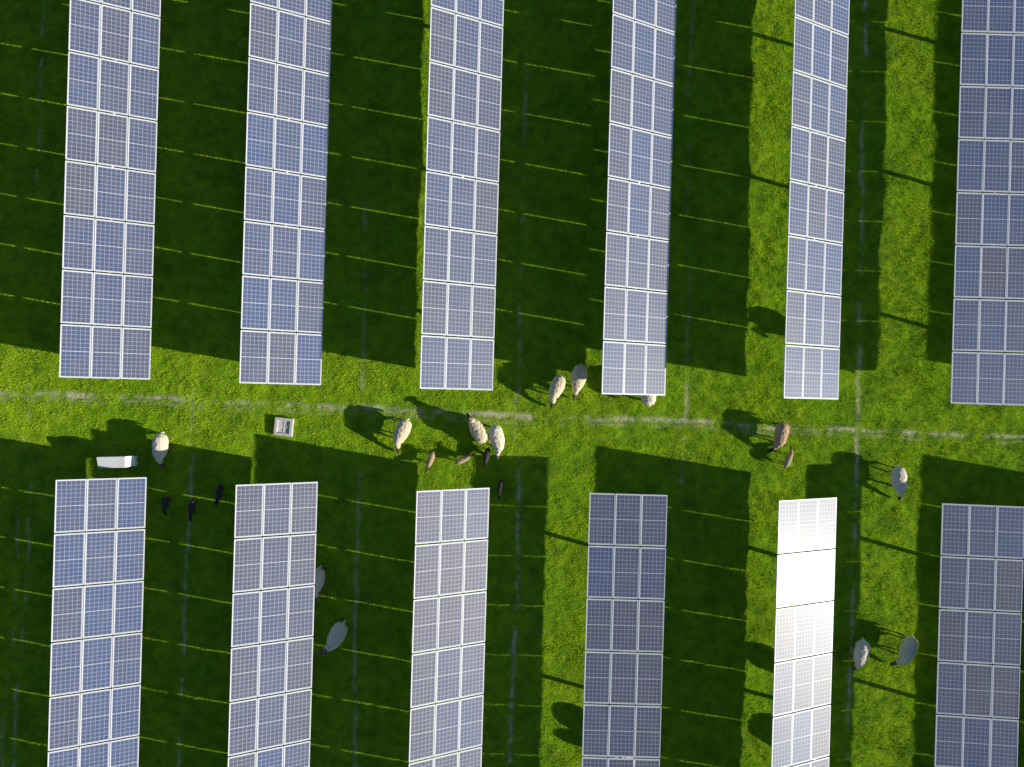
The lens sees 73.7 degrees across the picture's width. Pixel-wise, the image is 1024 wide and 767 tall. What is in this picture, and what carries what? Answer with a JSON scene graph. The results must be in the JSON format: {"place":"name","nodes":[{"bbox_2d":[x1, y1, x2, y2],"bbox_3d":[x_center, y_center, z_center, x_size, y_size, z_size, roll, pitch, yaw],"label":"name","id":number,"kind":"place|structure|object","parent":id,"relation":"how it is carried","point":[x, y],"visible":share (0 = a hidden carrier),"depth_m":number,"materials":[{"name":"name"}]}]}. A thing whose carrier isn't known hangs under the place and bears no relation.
{"place":"outdoors","nodes":[
{"label":"outdoors","id":0,"kind":"place"},
{"bbox_2d":[0,0,1023,766],"bbox_3d":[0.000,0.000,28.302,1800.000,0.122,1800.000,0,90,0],"label":"ground","id":1,"kind":"structure","parent":0,"point":[934,172],"depth_m":28.30,"materials":[{"name":"green plant"}]},
{"bbox_2d":[47,477,146,766],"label":"solar panel table","id":2,"kind":"object","parent":1,"relation":"on","point":[71,619],"visible":1,"depth_m":26.52,"materials":[{"name":"blue glass"}]},
{"bbox_2d":[59,0,160,379],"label":"solar panel table","id":3,"kind":"object","parent":1,"relation":"on","point":[82,250],"visible":1,"depth_m":26.52,"materials":[{"name":"blue glass"}]},
{"bbox_2d":[96,456,138,467],"bbox_3d":[-15.957,3.162,27.846,1.358,1.008,0.459,-1,90,0],"label":"feed trough","id":4,"kind":"object","parent":1,"relation":"on","point":[116,461],"visible":1,"depth_m":27.42,"materials":[{"name":"white plastic"}]},
{"bbox_2d":[152,431,171,467],"bbox_3d":[-14.280,2.712,27.855,0.623,0.886,1.542,6,90,0],"label":"sheep","id":5,"kind":"object","parent":1,"relation":"on","point":[160,442],"visible":1,"depth_m":27.52},
{"bbox_2d":[161,495,170,515],"bbox_3d":[-14.226,5.020,28.086,0.258,0.464,0.886,6,90,0],"label":"lamb","id":6,"kind":"object","parent":1,"relation":"on","point":[164,503],"visible":1,"depth_m":27.90},
{"bbox_2d":[188,499,197,521],"bbox_3d":[-13.107,5.176,28.020,0.280,0.578,0.914,2,90,0],"label":"lamb","id":7,"kind":"object","parent":1,"relation":"on","point":[191,506],"visible":1,"depth_m":27.84},
{"bbox_2d":[213,484,224,505],"bbox_3d":[-11.996,4.551,28.032,0.271,0.578,0.904,9,90,0],"label":"lamb","id":8,"kind":"object","parent":1,"relation":"on","point":[219,490],"visible":1,"depth_m":27.86},
{"bbox_2d":[228,482,317,766],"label":"solar panel table","id":9,"kind":"object","parent":1,"relation":"on","point":[251,621],"visible":1,"depth_m":26.52,"materials":[{"name":"blue glass"}]},
{"bbox_2d":[273,417,293,436],"bbox_3d":[-9.429,1.792,28.280,0.740,0.240,0.740,6,90,0],"label":"water trough","id":10,"kind":"object","parent":1,"relation":"on","point":[283,426],"visible":1,"depth_m":28.19,"materials":[{"name":"concrete"}]},
{"bbox_2d":[239,0,331,384],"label":"solar panel table","id":11,"kind":"object","parent":1,"relation":"on","point":[279,257],"visible":1,"depth_m":26.52,"materials":[{"name":"blue glass"}]},
{"bbox_2d":[309,565,326,600],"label":"sheep","id":12,"kind":"object","parent":1,"relation":"on","point":[319,577],"visible":0.69,"depth_m":27.55},
{"bbox_2d":[317,618,347,655],"bbox_3d":[-7.187,10.352,27.805,0.704,1.050,1.651,29,90,0],"label":"sheep","id":13,"kind":"object","parent":1,"relation":"on","point":[337,634],"visible":1,"depth_m":27.44},
{"bbox_2d":[393,418,411,452],"bbox_3d":[-4.536,2.100,27.877,0.626,0.883,1.536,25,90,0],"label":"sheep","id":14,"kind":"object","parent":1,"relation":"on","point":[402,429],"visible":1,"depth_m":27.52},
{"bbox_2d":[426,451,434,471],"bbox_3d":[-3.352,3.186,28.041,0.258,0.551,0.861,18,90,0],"label":"lamb","id":15,"kind":"object","parent":1,"relation":"on","point":[431,457],"visible":1,"depth_m":27.87},
{"bbox_2d":[409,488,488,766],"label":"solar panel table","id":16,"kind":"object","parent":1,"relation":"on","point":[450,621],"visible":1,"depth_m":26.52,"materials":[{"name":"blue glass"}]},
{"bbox_2d":[420,0,503,389],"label":"solar panel table","id":17,"kind":"object","parent":1,"relation":"on","point":[471,154],"visible":1,"depth_m":26.42,"materials":[{"name":"blue glass"}]},
{"bbox_2d":[455,452,471,464],"bbox_3d":[-1.945,3.073,28.035,0.870,0.551,0.267,-33,90,0],"label":"lamb","id":18,"kind":"object","parent":1,"relation":"on","point":[461,460],"visible":1,"depth_m":27.86},
{"bbox_2d":[466,412,488,443],"bbox_3d":[-1.448,1.808,27.827,0.623,0.954,1.499,-31,90,0],"label":"sheep","id":19,"kind":"object","parent":1,"relation":"on","point":[479,433],"visible":1,"depth_m":27.48},
{"bbox_2d":[483,447,489,467],"bbox_3d":[-1.046,3.026,28.041,0.258,0.551,0.861,11,90,0],"label":"lamb","id":20,"kind":"object","parent":1,"relation":"on","point":[486,455],"visible":1,"depth_m":27.87},
{"bbox_2d":[488,423,504,459],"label":"sheep","id":21,"kind":"object","parent":1,"relation":"on","point":[496,437],"visible":1,"depth_m":27.54},
{"bbox_2d":[497,479,503,498],"bbox_3d":[-0.486,4.351,28.081,0.258,0.464,0.886,9,90,0],"label":"lamb","id":22,"kind":"object","parent":1,"relation":"on","point":[500,487],"visible":1,"depth_m":27.88},
{"bbox_2d":[549,374,565,407],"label":"sheep","id":23,"kind":"object","parent":1,"relation":"on","point":[557,385],"visible":1,"depth_m":27.53},
{"bbox_2d":[570,363,586,399],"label":"sheep","id":24,"kind":"object","parent":1,"relation":"on","point":[578,375],"visible":1,"depth_m":27.51},
{"bbox_2d":[582,493,667,766],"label":"solar panel table","id":25,"kind":"object","parent":1,"relation":"on","point":[621,684],"visible":1,"depth_m":26.67,"materials":[{"name":"blue glass"}]},
{"bbox_2d":[601,0,676,395],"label":"solar panel table","id":26,"kind":"object","parent":1,"relation":"on","point":[641,49],"visible":1,"depth_m":26.52,"materials":[{"name":"blue glass"}]},
{"bbox_2d":[641,395,655,406],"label":"sheep","id":27,"kind":"object","parent":1,"relation":"on","point":[648,400],"visible":0.38,"depth_m":27.50},
{"bbox_2d":[768,421,789,452],"bbox_3d":[10.894,2.202,27.902,0.603,0.809,1.419,12,90,0],"label":"sheep","id":28,"kind":"object","parent":1,"relation":"on","point":[781,432],"visible":1,"depth_m":27.59},
{"bbox_2d":[782,446,792,467],"bbox_3d":[11.335,3.015,28.035,0.271,0.487,0.930,22,90,0],"label":"lamb","id":29,"kind":"object","parent":1,"relation":"on","point":[787,460],"visible":1,"depth_m":27.84},
{"bbox_2d":[771,497,836,766],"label":"solar panel table","id":30,"kind":"object","parent":1,"relation":"on","point":[803,578],"visible":1,"depth_m":26.56,"materials":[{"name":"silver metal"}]},
{"bbox_2d":[783,0,849,398],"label":"solar panel table","id":31,"kind":"object","parent":1,"relation":"on","point":[815,211],"visible":1,"depth_m":26.41,"materials":[{"name":"blue glass"}]},
{"bbox_2d":[849,637,870,669],"bbox_3d":[14.155,11.069,27.860,0.592,0.842,1.465,11,90,0],"label":"sheep","id":32,"kind":"object","parent":1,"relation":"on","point":[861,653],"visible":1,"depth_m":27.55},
{"bbox_2d":[887,465,907,499],"bbox_3d":[15.722,4.071,27.868,0.626,0.883,1.536,-5,90,0],"label":"sheep","id":33,"kind":"object","parent":1,"relation":"on","point":[899,477],"visible":1,"depth_m":27.53},
{"bbox_2d":[889,633,918,665],"bbox_3d":[16.005,10.947,27.873,0.655,0.879,1.542,19,90,0],"label":"sheep","id":34,"kind":"object","parent":1,"relation":"on","point":[908,650],"visible":1,"depth_m":27.56},
{"bbox_2d":[934,503,1023,766],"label":"solar panel table","id":35,"kind":"object","parent":1,"relation":"on","point":[978,584],"visible":1,"depth_m":26.53,"materials":[{"name":"blue glass"}]},
{"bbox_2d":[950,0,1023,405],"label":"solar panel table","id":36,"kind":"object","parent":1,"relation":"on","point":[995,58],"visible":1,"depth_m":26.54,"materials":[{"name":"blue glass"}]}
]}

